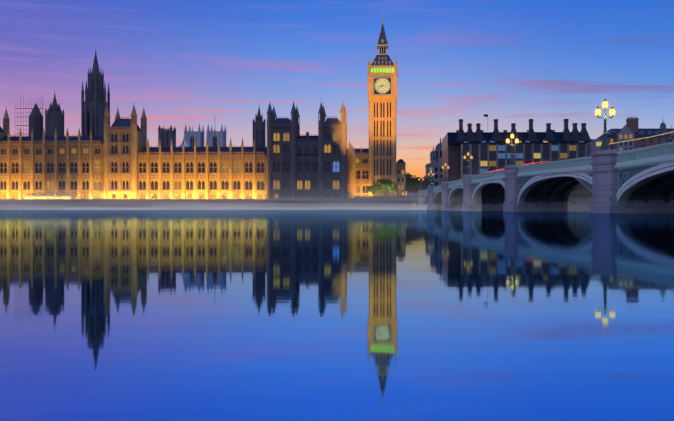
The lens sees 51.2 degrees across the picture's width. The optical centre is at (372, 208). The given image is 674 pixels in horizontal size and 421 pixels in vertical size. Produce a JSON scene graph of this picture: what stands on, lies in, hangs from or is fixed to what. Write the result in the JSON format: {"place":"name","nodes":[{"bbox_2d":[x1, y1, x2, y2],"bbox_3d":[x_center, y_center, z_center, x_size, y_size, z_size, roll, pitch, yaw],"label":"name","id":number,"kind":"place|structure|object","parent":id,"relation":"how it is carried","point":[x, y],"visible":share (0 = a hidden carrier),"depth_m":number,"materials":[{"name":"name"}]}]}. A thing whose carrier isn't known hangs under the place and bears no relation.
{"place":"outdoors","nodes":[
{"label":"outdoors","id":0,"kind":"place"},
{"bbox_2d":[15,51,265,146],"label":"towers","id":1,"kind":"structure","parent":0,"point":[93,105],"depth_m":345.90,"materials":[{"name":"stone"}]},
{"bbox_2d":[184,124,226,146],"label":"distant towers","id":2,"kind":"structure","parent":0,"point":[212,137],"depth_m":523.40,"materials":[{"name":"stone"}]},
{"bbox_2d":[0,210,673,420],"bbox_3d":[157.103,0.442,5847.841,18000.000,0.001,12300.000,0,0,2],"label":"river water","id":3,"kind":"structure","parent":0,"point":[283,315],"depth_m":2.90,"materials":[{"name":"blue liquid"}]},
{"bbox_2d":[0,196,417,209],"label":"river wall","id":4,"kind":"structure","parent":3,"relation":"in","point":[373,199],"depth_m":257.21,"materials":[{"name":"stone"}]},
{"bbox_2d":[24,193,75,198],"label":"terrace marquees","id":5,"kind":"object","parent":4,"relation":"on","point":[43,195],"depth_m":260.38,"materials":[{"name":"white fabric"}]},
{"bbox_2d":[0,170,432,209],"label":"terrace","id":6,"kind":"structure","parent":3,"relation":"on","point":[267,205],"depth_m":249.44,"materials":[{"name":"beige stone"}]},
{"bbox_2d":[407,142,673,212],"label":"bridge","id":7,"kind":"structure","parent":3,"relation":"in","point":[639,180],"depth_m":88.23,"materials":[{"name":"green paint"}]},
{"bbox_2d":[418,99,615,189],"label":"street lamps","id":8,"kind":"object","parent":7,"relation":"on","point":[605,145],"visible":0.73,"depth_m":69.01,"materials":[{"name":"metal"}]},
{"bbox_2d":[486,131,673,172],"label":"light trails","id":9,"kind":"object","parent":7,"relation":"on","point":[600,145],"visible":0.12,"depth_m":77.71,"materials":[{"name":"red"}]},
{"bbox_2d":[0,0,673,195],"label":"sky","id":10,"kind":"structure","parent":0,"point":[192,63],"materials":[{"name":"blue"}]},
{"bbox_3d":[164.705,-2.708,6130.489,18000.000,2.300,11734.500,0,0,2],"label":"ground","id":11,"kind":"structure","parent":0,"visible":0},
{"bbox_2d":[0,105,266,198],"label":"palace","id":12,"kind":"structure","parent":11,"relation":"on","point":[118,150],"depth_m":267.36,"materials":[{"name":"stone"}]},
{"bbox_2d":[6,185,429,205],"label":"terrace and street lamps","id":13,"kind":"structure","parent":11,"relation":"on","point":[176,196],"depth_m":258.83,"materials":[{"name":"yellow metal"}]},
{"bbox_2d":[266,99,346,198],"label":"building","id":14,"kind":"structure","parent":11,"relation":"on","point":[291,152],"depth_m":262.94,"materials":[{"name":"stone"}]},
{"bbox_2d":[366,185,379,195],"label":"tree","id":15,"kind":"object","parent":11,"relation":"on","point":[372,189],"depth_m":298.91,"materials":[{"name":"green plant"}]},
{"bbox_2d":[347,142,405,198],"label":"building","id":16,"kind":"structure","parent":11,"relation":"on","point":[357,161],"depth_m":322.18,"materials":[{"name":"stone"}]},
{"bbox_2d":[367,13,397,195],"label":"clock tower","id":17,"kind":"structure","parent":11,"relation":"on","point":[382,75],"depth_m":320.13,"materials":[{"name":"stone"}]},
{"bbox_2d":[374,179,397,195],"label":"tree","id":18,"kind":"object","parent":11,"relation":"on","point":[379,184],"depth_m":293.59,"materials":[{"name":"green plant"}]},
{"bbox_2d":[406,175,413,187],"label":"embankment tree","id":19,"kind":"object","parent":11,"relation":"on","point":[409,181],"depth_m":359.32,"materials":[{"name":"green plant"}]},
{"bbox_2d":[406,182,420,192],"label":"embankment tree","id":20,"kind":"object","parent":11,"relation":"on","point":[410,188],"depth_m":342.98,"materials":[{"name":"green plant"}]},
{"bbox_2d":[408,174,420,184],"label":"embankment tree","id":21,"kind":"object","parent":11,"relation":"on","point":[417,181],"depth_m":378.12,"materials":[{"name":"green plant"}]},
{"bbox_2d":[415,177,426,192],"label":"embankment tree","id":22,"kind":"object","parent":11,"relation":"on","point":[424,185],"depth_m":397.23,"materials":[{"name":"green plant"}]},
{"bbox_2d":[422,176,433,186],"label":"embankment tree","id":23,"kind":"object","parent":11,"relation":"on","point":[428,182],"depth_m":417.85,"materials":[{"name":"green plant"}]},
{"bbox_2d":[442,114,593,181],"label":"building","id":24,"kind":"structure","parent":11,"relation":"on","point":[489,151],"depth_m":328.85,"materials":[{"name":"grey stone"}]},
{"bbox_2d":[425,117,673,188],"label":"background buildings","id":25,"kind":"structure","parent":11,"relation":"on","point":[630,130],"depth_m":376.68,"materials":[{"name":"grey stone"}]}
]}

